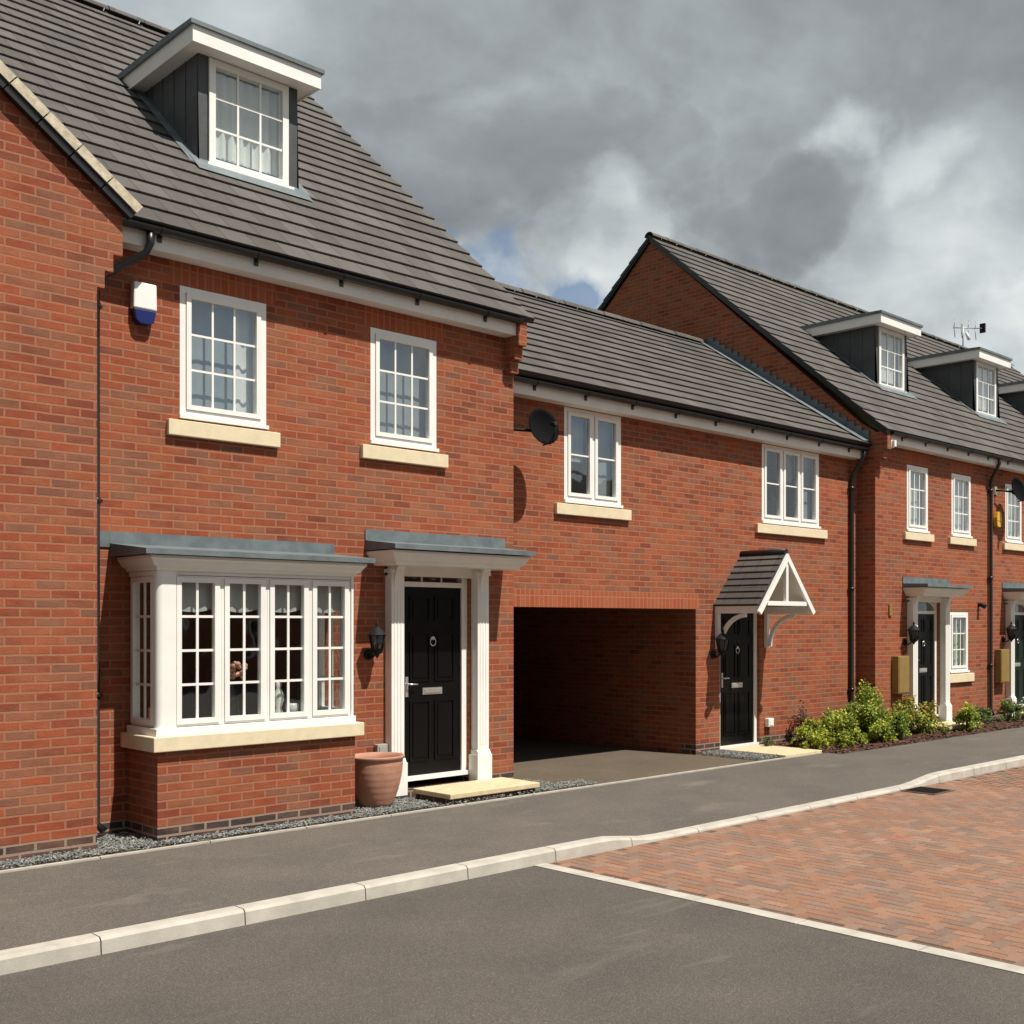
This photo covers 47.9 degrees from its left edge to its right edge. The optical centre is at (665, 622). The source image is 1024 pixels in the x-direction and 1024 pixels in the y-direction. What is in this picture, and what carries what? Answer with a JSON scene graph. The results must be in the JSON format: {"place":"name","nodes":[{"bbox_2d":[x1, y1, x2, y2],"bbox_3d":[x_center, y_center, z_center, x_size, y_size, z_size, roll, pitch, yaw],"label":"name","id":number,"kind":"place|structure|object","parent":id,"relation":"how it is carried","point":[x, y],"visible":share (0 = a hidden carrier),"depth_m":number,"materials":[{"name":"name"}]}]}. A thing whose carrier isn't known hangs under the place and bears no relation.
{"place":"outdoors","nodes":[
{"label":"outdoors","id":0,"kind":"place"},
{"bbox_2d":[0,866,1023,1023],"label":"road","id":1,"kind":"structure","parent":0,"point":[533,945],"depth_m":6.51,"materials":[{"name":"grey asphalt"}]},
{"bbox_2d":[0,727,1023,949],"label":"pavement","id":2,"kind":"structure","parent":0,"point":[45,904],"depth_m":9.99,"materials":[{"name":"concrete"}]},
{"bbox_2d":[0,718,1023,869],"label":"soil bed","id":3,"kind":"object","parent":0,"point":[268,830],"visible":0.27,"depth_m":10.99,"materials":[{"name":"brown soil"}]},
{"bbox_2d":[0,778,595,868],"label":"gravel","id":4,"kind":"structure","parent":3,"relation":"on","point":[133,842],"depth_m":10.07,"materials":[{"name":"grey gravel"}]},
{"bbox_2d":[355,752,404,807],"bbox_3d":[-2.962,1.617,11.633,0.564,0.517,0.564,0,0,43],"label":"terracotta pot","id":5,"kind":"object","parent":4,"relation":"on","point":[378,775],"visible":0.86,"depth_m":11.44,"materials":[{"name":"ceramic"}]},
{"bbox_2d":[0,752,820,873],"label":"pavement edging","id":6,"kind":"object","parent":3,"relation":"on","point":[221,839],"visible":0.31,"depth_m":10.82,"materials":[{"name":"concrete"}]},
{"bbox_2d":[413,777,539,804],"bbox_3d":[-2.063,1.873,12.450,0.670,0.175,1.220,0,0,43],"label":"doorstep","id":7,"kind":"object","parent":3,"relation":"on","point":[475,790],"visible":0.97,"depth_m":12.24,"materials":[{"name":"stone"}]},
{"bbox_2d":[763,736,773,746],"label":"shrub","id":8,"kind":"object","parent":3,"relation":"on","point":[767,741],"visible":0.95,"depth_m":17.13,"materials":[{"name":"green plant"}]},
{"bbox_2d":[725,745,821,757],"bbox_3d":[1.568,1.913,16.651,1.130,0.095,0.880,0,0,43],"label":"doorstep","id":9,"kind":"object","parent":3,"relation":"on","point":[780,751],"visible":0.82,"depth_m":16.54,"materials":[{"name":"stone"}]},
{"bbox_2d":[597,232,1002,731],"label":"townhouse","id":10,"kind":"structure","parent":3,"relation":"on","point":[922,525],"depth_m":21.07,"materials":[{"name":"brick"}]},
{"bbox_2d":[889,604,891,615],"bbox_3d":[3.854,-0.210,19.502,0.029,0.200,0.090,0,0,43],"label":"vent cover","id":11,"kind":"object","parent":10,"relation":"attached to","point":[890,609],"visible":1,"depth_m":19.48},
{"bbox_2d":[891,440,896,447],"bbox_3d":[3.825,-3.005,19.123,0.097,0.130,0.095,0,0,43],"label":"floodlight","id":12,"kind":"object","parent":10,"relation":"attached to","point":[893,443],"visible":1,"depth_m":19.09,"materials":[{"name":"white plastic"}]},
{"bbox_2d":[892,656,908,693],"bbox_3d":[4.057,0.905,19.634,0.147,0.650,0.360,0,0,43],"label":"meter box","id":13,"kind":"object","parent":10,"relation":"attached to","point":[900,674],"visible":1,"depth_m":19.52,"materials":[{"name":"beige plastic"}]},
{"bbox_2d":[903,621,919,645],"bbox_3d":[4.282,0.191,19.781,0.278,0.431,0.231,0,0,43],"label":"wall lantern","id":14,"kind":"object","parent":10,"relation":"attached to","point":[913,630],"depth_m":19.71,"materials":[{"name":"black metal"}]},
{"bbox_2d":[903,465,933,541],"bbox_3d":[4.439,-2.110,20.228,0.209,1.320,0.990,0,0,43],"label":"window","id":15,"kind":"structure","parent":10,"relation":"in","point":[913,472],"depth_m":20.29,"materials":[{"name":"plastic"}]},
{"bbox_2d":[918,614,933,708],"bbox_3d":[4.629,0.764,20.454,0.115,1.823,0.784,0,0,43],"label":"door","id":16,"kind":"structure","parent":10,"relation":"in","point":[925,622],"depth_m":20.53,"materials":[{"name":"black wood"}]},
{"bbox_2d":[948,473,976,545],"bbox_3d":[5.519,-2.110,21.395,0.209,1.320,1.010,0,0,43],"label":"window","id":17,"kind":"structure","parent":10,"relation":"in","point":[957,480],"depth_m":21.47,"materials":[{"name":"plastic"}]},
{"bbox_2d":[950,612,974,682],"bbox_3d":[5.465,0.465,21.336,0.208,1.310,0.990,0,0,43],"label":"window","id":18,"kind":"structure","parent":10,"relation":"in","point":[955,617],"depth_m":21.43,"materials":[{"name":"plastic"}]},
{"bbox_2d":[978,603,986,608],"bbox_3d":[6.072,-0.317,21.802,0.158,0.122,0.100,0,0,43],"label":"security light","id":19,"kind":"object","parent":10,"relation":"attached to","point":[983,606],"visible":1,"depth_m":21.77,"materials":[{"name":"black metal"}]},
{"bbox_2d":[790,700,812,742],"bbox_3d":[2.134,1.557,17.857,0.401,0.711,0.453,0,0,2],"label":"shrub","id":20,"kind":"object","parent":3,"relation":"on","point":[798,720],"visible":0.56,"depth_m":17.85,"materials":[{"name":"red plant"}]},
{"bbox_2d":[790,717,835,747],"bbox_3d":[2.256,1.684,17.343,0.922,0.501,0.678,0,0,-30],"label":"shrub","id":21,"kind":"object","parent":3,"relation":"on","point":[802,732],"visible":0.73,"depth_m":17.24,"materials":[{"name":"green plant"}]},
{"bbox_2d":[802,732,829,749],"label":"shrub","id":22,"kind":"object","parent":3,"relation":"on","point":[817,739],"visible":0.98,"depth_m":16.80,"materials":[{"name":"green plant"}]},
{"bbox_2d":[820,706,859,743],"bbox_3d":[2.620,1.629,17.832,0.907,0.606,0.688,0,0,-25],"label":"shrub","id":23,"kind":"object","parent":3,"relation":"on","point":[838,720],"visible":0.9,"depth_m":17.69,"materials":[{"name":"green plant"}]},
{"bbox_2d":[834,727,867,746],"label":"shrub","id":24,"kind":"object","parent":3,"relation":"on","point":[847,739],"visible":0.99,"depth_m":17.26,"materials":[{"name":"green plant"}]},
{"bbox_2d":[833,698,886,742],"bbox_3d":[3.103,1.566,18.296,0.833,0.742,1.085,0,0,25],"label":"shrub","id":25,"kind":"object","parent":3,"relation":"on","point":[868,714],"visible":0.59,"depth_m":18.09,"materials":[{"name":"green plant"}]},
{"bbox_2d":[853,678,891,730],"bbox_3d":[3.389,1.429,18.850,0.757,0.999,0.801,0,0,43],"label":"shrub","id":26,"kind":"object","parent":3,"relation":"on","point":[865,692],"visible":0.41,"depth_m":18.80,"materials":[{"name":"green plant"}]},
{"bbox_2d":[861,720,896,744],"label":"shrub","id":27,"kind":"object","parent":3,"relation":"on","point":[882,729],"visible":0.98,"depth_m":17.79,"materials":[{"name":"green plant"}]},
{"bbox_2d":[761,716,1023,752],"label":"bark mulch","id":28,"kind":"object","parent":3,"relation":"on","point":[1006,724],"visible":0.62,"depth_m":18.57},
{"bbox_2d":[879,709,910,738],"bbox_3d":[3.671,1.665,18.371,0.529,0.540,0.834,0,0,20],"label":"shrub","id":29,"kind":"object","parent":3,"relation":"on","point":[898,721],"visible":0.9,"depth_m":18.32,"materials":[{"name":"green plant"}]},
{"bbox_2d":[772,278,1023,717],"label":"townhouse","id":30,"kind":"structure","parent":3,"relation":"on","point":[960,386],"depth_m":23.39,"materials":[{"name":"brick"}]},
{"bbox_2d":[993,512,1001,526],"bbox_3d":[6.522,-2.020,22.340,0.090,0.300,0.200,0,0,43],"label":"alarm box","id":31,"kind":"object","parent":30,"relation":"attached to","point":[997,519],"visible":1,"depth_m":22.28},
{"bbox_2d":[995,649,1008,682],"bbox_3d":[6.639,0.860,22.423,0.147,0.660,0.360,0,0,43],"label":"meter box","id":32,"kind":"object","parent":30,"relation":"attached to","point":[1001,665],"visible":1,"depth_m":22.31,"materials":[{"name":"beige plastic"}]},
{"bbox_2d":[994,477,1023,501],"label":"satellite dish","id":33,"kind":"object","parent":30,"relation":"attached to","point":[1017,485],"visible":1,"depth_m":22.38,"materials":[{"name":"black metal"}]},
{"bbox_2d":[1002,621,1016,642],"bbox_3d":[6.809,0.191,22.510,0.278,0.431,0.231,0,0,43],"label":"wall lantern","id":34,"kind":"object","parent":30,"relation":"attached to","point":[1011,629],"depth_m":22.45,"materials":[{"name":"black metal"}]},
{"bbox_2d":[1002,484,1023,551],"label":"window","id":35,"kind":"structure","parent":30,"relation":"in","point":[1010,538],"depth_m":23.01,"materials":[{"name":"plastic"}]},
{"bbox_2d":[1015,615,1023,703],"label":"door","id":36,"kind":"structure","parent":30,"relation":"in","point":[1019,619],"depth_m":23.28,"materials":[{"name":"black wood"}]},
{"bbox_2d":[886,694,935,735],"bbox_3d":[4.059,1.553,19.081,0.703,0.738,1.021,0,0,43],"label":"shrub","id":37,"kind":"object","parent":3,"relation":"on","point":[909,706],"visible":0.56,"depth_m":19.01,"materials":[{"name":"green plant"}]},
{"bbox_2d":[816,331,1023,429],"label":"townhouse","id":38,"kind":"structure","parent":3,"relation":"on","point":[1011,400],"depth_m":28.00,"materials":[{"name":"tile"}]},
{"bbox_2d":[916,700,950,732],"bbox_3d":[4.472,1.620,19.436,0.699,0.601,0.622,0,0,-18],"label":"shrub","id":39,"kind":"object","parent":3,"relation":"on","point":[925,710],"visible":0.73,"depth_m":19.35,"materials":[{"name":"green plant"}]},
{"bbox_2d":[872,341,1023,430],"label":"townhouse","id":40,"kind":"structure","parent":3,"relation":"on","point":[1011,374],"depth_m":32.09,"materials":[{"name":"tile"}]},
{"bbox_2d":[953,320,985,348],"bbox_3d":[8.597,-8.072,32.280,1.084,1.064,0.170,0,0,-20],"label":"tv aerial","id":41,"kind":"object","parent":40,"relation":"on","point":[982,328],"visible":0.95,"depth_m":32.21,"materials":[{"name":"metal"}]},
{"bbox_2d":[923,721,981,731],"bbox_3d":[5.069,1.880,20.211,0.590,0.160,1.200,0,0,43],"label":"doorstep","id":42,"kind":"object","parent":3,"relation":"on","point":[952,725],"visible":0.27,"depth_m":19.83,"materials":[{"name":"stone"}]},
{"bbox_2d":[952,701,983,730],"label":"shrub","id":43,"kind":"object","parent":3,"relation":"on","point":[968,715],"visible":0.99,"depth_m":19.67,"materials":[{"name":"green plant"}]},
{"bbox_2d":[973,706,993,722],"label":"shrub","id":44,"kind":"object","parent":3,"relation":"on","point":[988,715],"visible":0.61,"depth_m":21.17,"materials":[{"name":"green plant"}]},
{"bbox_2d":[996,697,1023,721],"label":"shrub","id":45,"kind":"object","parent":3,"relation":"on","point":[1008,706],"visible":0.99,"depth_m":21.64,"materials":[{"name":"green plant"}]},
{"bbox_2d":[94,0,1023,374],"label":"sky","id":46,"kind":"structure","parent":0,"point":[868,155],"materials":[{"name":"grey"}]},
{"bbox_2d":[513,736,774,789],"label":"driveway","id":47,"kind":"structure","parent":0,"point":[548,760],"depth_m":15.58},
{"bbox_2d":[496,281,871,754],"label":"coach house","id":48,"kind":"structure","parent":47,"relation":"on","point":[661,543],"depth_m":16.95,"materials":[{"name":"brick"}]},
{"bbox_2d":[513,408,558,445],"bbox_3d":[-1.614,-2.349,13.681,0.788,0.462,0.352,0,0,16],"label":"satellite dish","id":49,"kind":"object","parent":48,"relation":"attached to","point":[544,427],"visible":0.97,"depth_m":13.69,"materials":[{"name":"black metal"}]},
{"bbox_2d":[554,407,631,520],"bbox_3d":[-0.988,-2.062,14.875,0.198,1.385,1.340,0,0,43],"label":"window","id":50,"kind":"structure","parent":48,"relation":"in","point":[597,456],"depth_m":14.87,"materials":[{"name":"plastic"}]},
{"bbox_2d":[710,628,730,658],"bbox_3d":[0.796,0.304,16.522,0.291,0.449,0.242,0,0,43],"label":"wall lantern","id":51,"kind":"object","parent":48,"relation":"attached to","point":[722,639],"depth_m":16.45,"materials":[{"name":"black metal"}]},
{"bbox_2d":[720,613,752,745],"bbox_3d":[1.070,0.837,17.126,0.115,1.998,0.804,0,0,43],"label":"door","id":52,"kind":"structure","parent":48,"relation":"in","point":[736,666],"depth_m":17.15,"materials":[{"name":"black wood"}]},
{"bbox_2d":[765,718,773,726],"bbox_3d":[1.601,1.545,17.541,0.087,0.130,0.130,0,0,43],"label":"junction box","id":53,"kind":"object","parent":48,"relation":"attached to","point":[769,722],"visible":1,"depth_m":17.50,"materials":[{"name":"white plastic"}]},
{"bbox_2d":[755,444,827,538],"bbox_3d":[1.957,-2.062,18.056,0.198,1.385,1.850,0,0,43],"label":"window","id":54,"kind":"structure","parent":48,"relation":"in","point":[802,459],"depth_m":18.15,"materials":[{"name":"plastic"}]},
{"bbox_2d":[699,749,781,759],"bbox_3d":[1.052,1.877,16.161,1.160,0.046,0.525,0,0,43],"label":"gravel patch","id":55,"kind":"object","parent":47,"relation":"on","point":[745,755],"visible":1,"depth_m":16.10,"materials":[{"name":"grey gravel"}]},
{"bbox_2d":[549,766,1023,966],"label":"block paving","id":56,"kind":"structure","parent":0,"point":[944,871],"depth_m":9.37,"materials":[{"name":"brick"}]},
{"bbox_2d":[534,863,1023,974],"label":"paving edge","id":57,"kind":"object","parent":56,"relation":"on","point":[887,940],"visible":0.35,"depth_m":7.57,"materials":[{"name":"concrete"}]},
{"bbox_2d":[900,786,954,794],"bbox_3d":[3.105,2.022,13.491,0.460,0.066,0.470,0,0,43],"label":"drain grate","id":58,"kind":"object","parent":56,"relation":"on","point":[927,790],"visible":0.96,"depth_m":13.44,"materials":[{"name":"metal"}]},
{"label":"ground","id":59,"kind":"structure","parent":0,"visible":0},
{"bbox_2d":[0,60,142,862],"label":"gabled house","id":60,"kind":"structure","parent":59,"relation":"on","point":[67,203],"depth_m":9.17,"materials":[{"name":"brick"}]},
{"bbox_2d":[0,0,535,843],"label":"terraced house","id":61,"kind":"structure","parent":59,"relation":"on","point":[306,430],"depth_m":11.63,"materials":[{"name":"brick"}]},
{"bbox_2d":[130,281,156,326],"bbox_3d":[-4.699,-2.860,10.222,0.090,0.370,0.208,0,0,43],"label":"alarm box","id":62,"kind":"object","parent":61,"relation":"attached to","point":[143,301],"visible":1,"depth_m":10.18,"materials":[{"name":"white plastic"}]},
{"bbox_2d":[166,285,279,447],"bbox_3d":[-4.242,-2.419,10.853,0.207,1.398,1.100,0,0,43],"label":"window","id":63,"kind":"structure","parent":61,"relation":"in","point":[223,337],"depth_m":10.90,"materials":[{"name":"plastic"}]},
{"bbox_2d":[100,531,375,752],"bbox_3d":[-3.989,0.152,10.495,0.780,1.915,2.515,0,0,43],"label":"bay window","id":64,"kind":"structure","parent":61,"relation":"in","point":[197,574],"depth_m":10.30,"materials":[{"name":"plastic"}]},
{"bbox_2d":[230,661,247,715],"bbox_3d":[-3.969,0.622,10.432,0.134,0.535,0.270,0,0,43],"label":"flower vase","id":65,"kind":"object","parent":61,"relation":"on","point":[234,704],"visible":0.6,"depth_m":10.40,"materials":[{"name":"pink metal"}]},
{"bbox_2d":[275,682,283,712],"bbox_3d":[-3.656,0.720,10.722,0.100,0.339,0.100,0,0,43],"label":"ornament","id":66,"kind":"object","parent":61,"relation":"on","point":[279,698],"visible":0.68,"depth_m":10.70,"materials":[{"name":"white ceramic"}]},
{"bbox_2d":[285,703,298,711],"bbox_3d":[-3.561,0.830,10.825,0.120,0.119,0.120,0,0,43],"label":"jar","id":67,"kind":"object","parent":61,"relation":"on","point":[293,707],"visible":0.61,"depth_m":10.78,"materials":[{"name":"white ceramic"}]},
{"bbox_2d":[364,621,385,659],"bbox_3d":[-3.041,0.187,11.883,0.264,0.414,0.220,0,0,43],"label":"wall lantern","id":68,"kind":"object","parent":61,"relation":"attached to","point":[377,634],"depth_m":11.81,"materials":[{"name":"black metal"}]},
{"bbox_2d":[374,743,387,751],"bbox_3d":[-3.018,1.350,12.046,0.077,0.120,0.130,0,0,43],"label":"junction box","id":69,"kind":"object","parent":61,"relation":"attached to","point":[383,747],"visible":0.73,"depth_m":12.01,"materials":[{"name":"white plastic"}]},
{"bbox_2d":[360,327,447,467],"bbox_3d":[-2.865,-2.419,12.334,0.198,1.398,1.090,0,0,43],"label":"window","id":70,"kind":"structure","parent":61,"relation":"in","point":[398,378],"depth_m":12.38,"materials":[{"name":"plastic"}]},
{"bbox_2d":[404,587,459,775],"bbox_3d":[-2.600,0.647,12.647,0.115,2.068,0.784,0,0,43],"label":"door","id":71,"kind":"structure","parent":61,"relation":"in","point":[431,615],"depth_m":12.65,"materials":[{"name":"black wood"}]},
{"bbox_2d":[0,755,1023,974],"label":"kerb","id":72,"kind":"structure","parent":59,"relation":"on","point":[32,956],"depth_m":8.18,"materials":[{"name":"concrete"}]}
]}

